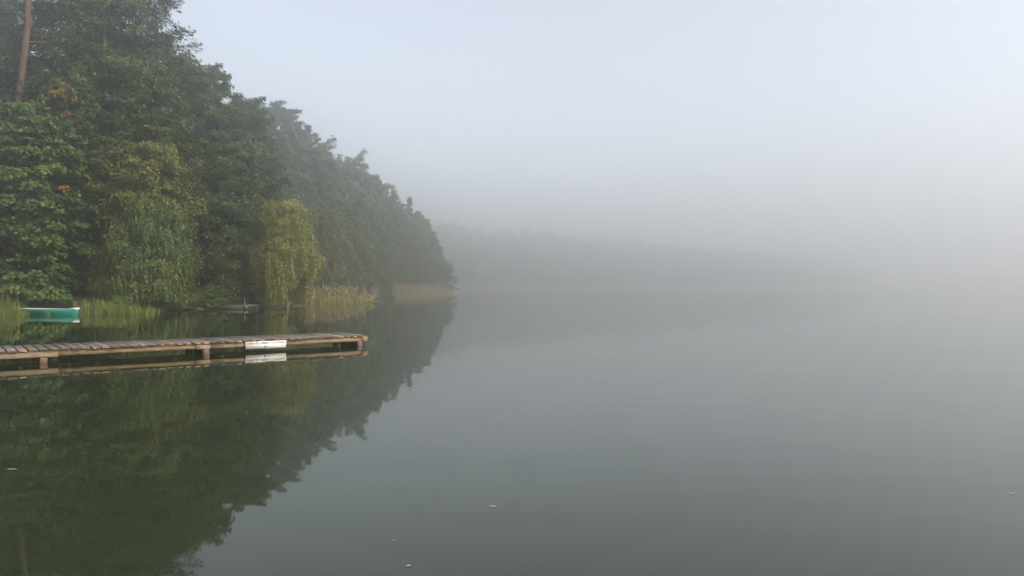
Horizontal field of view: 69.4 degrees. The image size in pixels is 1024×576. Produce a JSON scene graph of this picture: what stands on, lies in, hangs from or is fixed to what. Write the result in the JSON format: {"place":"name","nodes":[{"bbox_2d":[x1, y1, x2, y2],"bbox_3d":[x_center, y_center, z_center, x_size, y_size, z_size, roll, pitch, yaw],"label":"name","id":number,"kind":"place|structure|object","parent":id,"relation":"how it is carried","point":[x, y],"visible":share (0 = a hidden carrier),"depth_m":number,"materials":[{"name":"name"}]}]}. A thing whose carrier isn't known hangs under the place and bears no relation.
{"place":"outdoors","nodes":[
{"label":"outdoors","id":0,"kind":"place"},
{"bbox_2d":[0,287,1023,575],"bbox_3d":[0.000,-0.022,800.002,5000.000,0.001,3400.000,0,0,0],"label":"water","id":1,"kind":"structure","parent":0,"point":[720,431],"depth_m":7.79,"materials":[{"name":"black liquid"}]},
{"bbox_2d":[0,295,34,315],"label":"sedge clump","id":2,"kind":"object","parent":1,"relation":"in","point":[10,310],"visible":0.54,"depth_m":40.62,"materials":[{"name":"green plant"}]},
{"bbox_2d":[6,308,78,314],"bbox_3d":[-26.549,1.387,42.097,4.614,0.575,1.277,0,0,12],"label":"rowing boat","id":3,"kind":"object","parent":1,"relation":"on","point":[56,311],"visible":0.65,"depth_m":41.53,"materials":[{"name":"teal paint"}]},
{"bbox_2d":[58,297,167,314],"bbox_3d":[-23.593,1.173,43.602,6.469,1.378,3.308,0,0,0],"label":"sedge clump","id":4,"kind":"object","parent":1,"relation":"in","point":[93,309],"visible":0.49,"depth_m":43.34,"materials":[{"name":"green plant"}]},
{"bbox_2d":[0,332,367,362],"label":"jetty","id":5,"kind":"object","parent":1,"relation":"in","point":[44,353],"visible":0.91,"depth_m":17.18,"materials":[{"name":"brown wood"}]},
{"bbox_2d":[245,340,285,348],"bbox_3d":[-6.075,1.402,18.283,1.007,0.179,0.016,0,0,-38],"label":"sign board","id":6,"kind":"object","parent":5,"relation":"attached to","point":[266,344],"visible":1,"depth_m":18.27,"materials":[{"name":"white plastic"}]},
{"bbox_2d":[215,297,257,308],"bbox_3d":[-19.816,1.581,53.464,2.322,1.822,2.987,0,0,-3],"label":"landing stage","id":7,"kind":"object","parent":1,"relation":"in","point":[244,306],"visible":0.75,"depth_m":52.04,"materials":[{"name":"brown wood"}]},
{"bbox_2d":[292,285,375,304],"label":"reed bed","id":8,"kind":"object","parent":1,"relation":"in","point":[326,295],"visible":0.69,"depth_m":69.33,"materials":[{"name":"green plant"}]},
{"bbox_2d":[451,284,787,288],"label":"reed bed","id":9,"kind":"object","parent":1,"relation":"in","point":[513,286],"visible":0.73,"depth_m":482.75,"materials":[{"name":"grey plant"}]},
{"bbox_2d":[0,239,1023,311],"bbox_3d":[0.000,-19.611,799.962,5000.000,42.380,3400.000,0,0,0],"label":"ground","id":10,"kind":"structure","parent":0,"point":[77,296],"depth_m":491.14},
{"bbox_2d":[0,89,22,263],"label":"maple tree","id":11,"kind":"object","parent":10,"relation":"on","point":[5,101],"visible":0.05,"depth_m":51.15,"materials":[{"name":"green plant"}]},
{"bbox_2d":[0,0,39,97],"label":"oak tree","id":12,"kind":"object","parent":10,"relation":"on","point":[8,5],"visible":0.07,"depth_m":67.25,"materials":[{"name":"green plant"}]},
{"bbox_2d":[0,17,55,143],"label":"oak tree","id":13,"kind":"object","parent":10,"relation":"on","point":[8,36],"visible":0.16,"depth_m":58.80,"materials":[{"name":"green plant"}]},
{"bbox_2d":[9,0,48,240],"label":"pine tree","id":14,"kind":"object","parent":10,"relation":"on","point":[24,52],"visible":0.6,"depth_m":52.86,"materials":[{"name":"brown plant"}]},
{"bbox_2d":[22,291,50,307],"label":"shrub","id":15,"kind":"object","parent":10,"relation":"on","point":[37,303],"visible":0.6,"depth_m":47.62,"materials":[{"name":"green plant"}]},
{"bbox_2d":[0,99,106,306],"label":"maple tree","id":16,"kind":"object","parent":10,"relation":"on","point":[26,270],"visible":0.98,"depth_m":47.77,"materials":[{"name":"green plant"}]},
{"bbox_2d":[44,287,74,306],"bbox_3d":[-29.165,0.675,47.921,1.768,1.511,1.762,0,0,-1],"label":"shrub","id":17,"kind":"object","parent":10,"relation":"on","point":[61,303],"visible":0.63,"depth_m":47.70,"materials":[{"name":"green plant"}]},
{"bbox_2d":[3,66,123,264],"bbox_3d":[-31.778,-7.408,52.328,7.588,16.017,7.795,0,0,0],"label":"beech tree","id":18,"kind":"object","parent":10,"relation":"on","point":[56,94],"visible":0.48,"depth_m":51.28,"materials":[{"name":"green plant"}]},
{"bbox_2d":[0,0,126,88],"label":"oak tree","id":19,"kind":"object","parent":10,"relation":"on","point":[51,31],"visible":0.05,"depth_m":67.56,"materials":[{"name":"green plant"}]},
{"bbox_2d":[69,225,112,272],"bbox_3d":[-31.976,-2.897,57.024,3.776,4.840,3.763,0,0,8],"label":"shrub","id":20,"kind":"object","parent":10,"relation":"on","point":[81,265],"visible":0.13,"depth_m":56.54,"materials":[{"name":"green plant"}]},
{"bbox_2d":[47,13,139,142],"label":"oak tree","id":21,"kind":"object","parent":10,"relation":"on","point":[95,42],"visible":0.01,"depth_m":65.42,"materials":[{"name":"green plant"}]},
{"bbox_2d":[0,0,205,267],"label":"oak tree","id":22,"kind":"object","parent":10,"relation":"on","point":[99,12],"visible":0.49,"depth_m":56.79,"materials":[{"name":"green plant"}]},
{"bbox_2d":[101,290,112,304],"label":"shrub","id":23,"kind":"object","parent":10,"relation":"on","point":[105,298],"visible":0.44,"depth_m":48.63,"materials":[{"name":"green plant"}]},
{"bbox_2d":[69,55,212,242],"bbox_3d":[-28.672,-8.664,56.996,9.650,16.857,10.216,0,0,-34],"label":"beech tree","id":24,"kind":"object","parent":10,"relation":"on","point":[129,80],"visible":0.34,"depth_m":55.40,"materials":[{"name":"green plant"}]},
{"bbox_2d":[77,141,213,258],"bbox_3d":[-26.658,-4.941,53.434,8.382,11.256,8.804,0,0,-43],"label":"oak tree","id":25,"kind":"object","parent":10,"relation":"on","point":[157,160],"visible":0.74,"depth_m":51.66,"materials":[{"name":"green plant"}]},
{"bbox_2d":[84,194,210,303],"bbox_3d":[-24.674,-2.444,50.247,7.364,8.157,7.776,0,0,-42],"label":"willow tree","id":26,"kind":"object","parent":10,"relation":"on","point":[142,272],"visible":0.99,"depth_m":48.80,"materials":[{"name":"green plant"}]},
{"bbox_2d":[120,19,196,161],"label":"oak tree","id":27,"kind":"object","parent":10,"relation":"on","point":[182,54],"visible":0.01,"depth_m":75.19,"materials":[{"name":"green plant"}]},
{"bbox_2d":[156,278,203,308],"bbox_3d":[-22.724,0.508,50.584,2.504,2.450,2.680,0,0,23],"label":"shrub","id":28,"kind":"object","parent":10,"relation":"on","point":[181,304],"visible":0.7,"depth_m":50.14,"materials":[{"name":"green plant"}]},
{"bbox_2d":[152,78,211,255],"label":"oak tree","id":29,"kind":"object","parent":10,"relation":"on","point":[192,157],"visible":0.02,"depth_m":79.80,"materials":[{"name":"green plant"}]},
{"bbox_2d":[157,54,256,253],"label":"oak tree","id":30,"kind":"object","parent":10,"relation":"on","point":[215,117],"visible":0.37,"depth_m":65.99,"materials":[{"name":"green plant"}]},
{"bbox_2d":[196,285,221,306],"bbox_3d":[-21.553,0.679,52.637,1.984,1.856,1.991,0,0,9],"label":"shrub","id":31,"kind":"object","parent":10,"relation":"on","point":[211,295],"visible":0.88,"depth_m":52.31,"materials":[{"name":"green plant"}]},
{"bbox_2d":[210,286,237,304],"bbox_3d":[-21.278,0.704,54.280,2.125,1.743,2.118,0,0,1],"label":"shrub","id":32,"kind":"object","parent":10,"relation":"on","point":[223,291],"visible":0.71,"depth_m":54.03,"materials":[{"name":"green plant"}]},
{"bbox_2d":[184,138,277,289],"bbox_3d":[-22.556,-5.660,59.452,7.723,12.998,7.659,0,0,34],"label":"alder tree","id":33,"kind":"object","parent":10,"relation":"on","point":[222,248],"visible":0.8,"depth_m":57.88,"materials":[{"name":"green plant"}]},
{"bbox_2d":[220,268,253,300],"bbox_3d":[-21.476,-0.158,57.250,2.679,3.052,2.670,0,0,-43],"label":"shrub","id":34,"kind":"object","parent":10,"relation":"on","point":[237,290],"visible":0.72,"depth_m":56.74,"materials":[{"name":"green plant"}]},
{"bbox_2d":[202,92,291,271],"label":"alder tree","id":35,"kind":"object","parent":10,"relation":"on","point":[254,116],"visible":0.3,"depth_m":72.84,"materials":[{"name":"green plant"}]},
{"bbox_2d":[242,120,278,203],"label":"oak tree","id":36,"kind":"object","parent":10,"relation":"on","point":[270,131],"visible":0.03,"depth_m":119.91,"materials":[{"name":"green plant"}]},
{"bbox_2d":[250,288,272,303],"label":"shrub","id":37,"kind":"object","parent":10,"relation":"on","point":[259,297],"visible":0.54,"depth_m":57.50,"materials":[{"name":"green plant"}]},
{"bbox_2d":[246,129,297,180],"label":"oak tree","id":38,"kind":"object","parent":10,"relation":"on","point":[277,131],"visible":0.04,"depth_m":127.56,"materials":[{"name":"green plant"}]},
{"bbox_2d":[259,173,303,212],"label":"oak tree","id":39,"kind":"object","parent":10,"relation":"on","point":[287,192],"visible":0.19,"depth_m":114.90,"materials":[{"name":"green plant"}]},
{"bbox_2d":[244,196,327,306],"bbox_3d":[-17.790,-2.602,57.990,6.233,9.307,6.702,0,0,-23],"label":"willow tree","id":40,"kind":"object","parent":10,"relation":"on","point":[283,249],"visible":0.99,"depth_m":56.60,"materials":[{"name":"green plant"}]},
{"bbox_2d":[264,100,308,171],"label":"pine tree","id":41,"kind":"object","parent":10,"relation":"on","point":[283,116],"visible":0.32,"depth_m":128.66,"materials":[{"name":"green plant"}]},
{"bbox_2d":[274,166,308,207],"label":"oak tree","id":42,"kind":"object","parent":10,"relation":"on","point":[290,171],"visible":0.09,"depth_m":121.41,"materials":[{"name":"green plant"}]},
{"bbox_2d":[278,276,307,304],"bbox_3d":[-18.118,0.161,61.051,2.494,3.344,2.330,0,0,-19],"label":"shrub","id":43,"kind":"object","parent":10,"relation":"on","point":[300,297],"visible":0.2,"depth_m":60.74,"materials":[{"name":"green plant"}]},
{"bbox_2d":[273,126,336,218],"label":"oak tree","id":44,"kind":"object","parent":10,"relation":"on","point":[304,156],"visible":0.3,"depth_m":126.12,"materials":[{"name":"green plant"}]},
{"bbox_2d":[293,125,321,172],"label":"pine tree","id":45,"kind":"object","parent":10,"relation":"on","point":[308,130],"visible":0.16,"depth_m":138.93,"materials":[{"name":"green plant"}]},
{"bbox_2d":[308,208,321,284],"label":"oak tree","id":46,"kind":"object","parent":10,"relation":"on","point":[315,218],"visible":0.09,"depth_m":119.64,"materials":[{"name":"green plant"}]},
{"bbox_2d":[300,135,351,282],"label":"oak tree","id":47,"kind":"object","parent":10,"relation":"on","point":[322,147],"visible":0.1,"depth_m":136.88,"materials":[{"name":"green plant"}]},
{"bbox_2d":[312,215,342,286],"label":"birch tree","id":48,"kind":"object","parent":10,"relation":"on","point":[324,228],"visible":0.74,"depth_m":89.69,"materials":[{"name":"green plant"}]},
{"bbox_2d":[311,156,352,214],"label":"oak tree","id":49,"kind":"object","parent":10,"relation":"on","point":[333,176],"visible":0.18,"depth_m":136.29,"materials":[{"name":"green plant"}]},
{"bbox_2d":[312,261,354,287],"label":"shrub","id":50,"kind":"object","parent":10,"relation":"on","point":[337,279],"visible":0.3,"depth_m":105.29,"materials":[{"name":"green plant"}]},
{"bbox_2d":[340,148,378,236],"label":"oak tree","id":51,"kind":"object","parent":10,"relation":"on","point":[355,176],"visible":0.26,"depth_m":150.78,"materials":[{"name":"green plant"}]},
{"bbox_2d":[341,192,380,287],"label":"birch tree","id":52,"kind":"object","parent":10,"relation":"on","point":[364,212],"visible":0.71,"depth_m":130.66,"materials":[{"name":"green plant"}]},
{"bbox_2d":[358,199,383,291],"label":"oak tree","id":53,"kind":"object","parent":10,"relation":"on","point":[376,265],"visible":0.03,"depth_m":147.81,"materials":[{"name":"green plant"}]},
{"bbox_2d":[357,170,394,263],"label":"oak tree","id":54,"kind":"object","parent":10,"relation":"on","point":[378,188],"visible":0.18,"depth_m":157.22,"materials":[{"name":"green plant"}]},
{"bbox_2d":[363,267,396,292],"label":"shrub","id":55,"kind":"object","parent":10,"relation":"on","point":[386,289],"visible":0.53,"depth_m":151.59,"materials":[{"name":"green plant"}]},
{"bbox_2d":[373,203,397,286],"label":"birch tree","id":56,"kind":"object","parent":10,"relation":"on","point":[384,243],"visible":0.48,"depth_m":151.26,"materials":[{"name":"green plant"}]},
{"bbox_2d":[381,209,397,278],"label":"oak tree","id":57,"kind":"object","parent":10,"relation":"on","point":[392,271],"visible":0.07,"depth_m":160.18,"materials":[{"name":"green plant"}]},
{"bbox_2d":[378,183,404,274],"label":"oak tree","id":58,"kind":"object","parent":10,"relation":"on","point":[391,200],"visible":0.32,"depth_m":164.29,"materials":[{"name":"green plant"}]},
{"bbox_2d":[387,211,412,284],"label":"birch tree","id":59,"kind":"object","parent":10,"relation":"on","point":[404,224],"visible":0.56,"depth_m":164.55,"materials":[{"name":"green plant"}]},
{"bbox_2d":[390,201,410,278],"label":"oak tree","id":60,"kind":"object","parent":10,"relation":"on","point":[402,205],"visible":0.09,"depth_m":171.41,"materials":[{"name":"green plant"}]},
{"bbox_2d":[405,197,413,218],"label":"spruce tree","id":61,"kind":"object","parent":10,"relation":"on","point":[409,210],"visible":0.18,"depth_m":185.56,"materials":[{"name":"green plant"}]},
{"bbox_2d":[370,282,453,293],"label":"reed bed","id":62,"kind":"object","parent":10,"relation":"on","point":[409,288],"visible":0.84,"depth_m":165.19,"materials":[{"name":"plant"}]},
{"bbox_2d":[408,210,435,279],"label":"birch tree","id":63,"kind":"object","parent":10,"relation":"on","point":[421,221],"visible":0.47,"depth_m":180.75,"materials":[{"name":"green plant"}]},
{"bbox_2d":[415,267,437,288],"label":"shrub","id":64,"kind":"object","parent":10,"relation":"on","point":[427,276],"visible":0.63,"depth_m":178.19,"materials":[{"name":"green plant"}]},
{"bbox_2d":[415,223,440,281],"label":"birch tree","id":65,"kind":"object","parent":10,"relation":"on","point":[432,258],"visible":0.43,"depth_m":181.85,"materials":[{"name":"green plant"}]},
{"bbox_2d":[430,240,446,283],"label":"birch tree","id":66,"kind":"object","parent":10,"relation":"on","point":[438,253],"visible":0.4,"depth_m":184.42,"materials":[{"name":"green plant"}]},
{"bbox_2d":[434,258,457,289],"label":"shrub","id":67,"kind":"object","parent":10,"relation":"on","point":[448,278],"visible":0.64,"depth_m":183.57,"materials":[{"name":"green plant"}]},
{"bbox_2d":[415,220,873,286],"bbox_3d":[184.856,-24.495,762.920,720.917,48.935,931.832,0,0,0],"label":"wood","id":68,"kind":"object","parent":10,"relation":"on","point":[522,253],"visible":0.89,"depth_m":528.79,"materials":[{"name":"grey plant"}]},
{"bbox_2d":[3,0,1023,282],"label":"sky","id":69,"kind":"structure","parent":0,"point":[886,137],"materials":[{"name":"white"}]}
]}

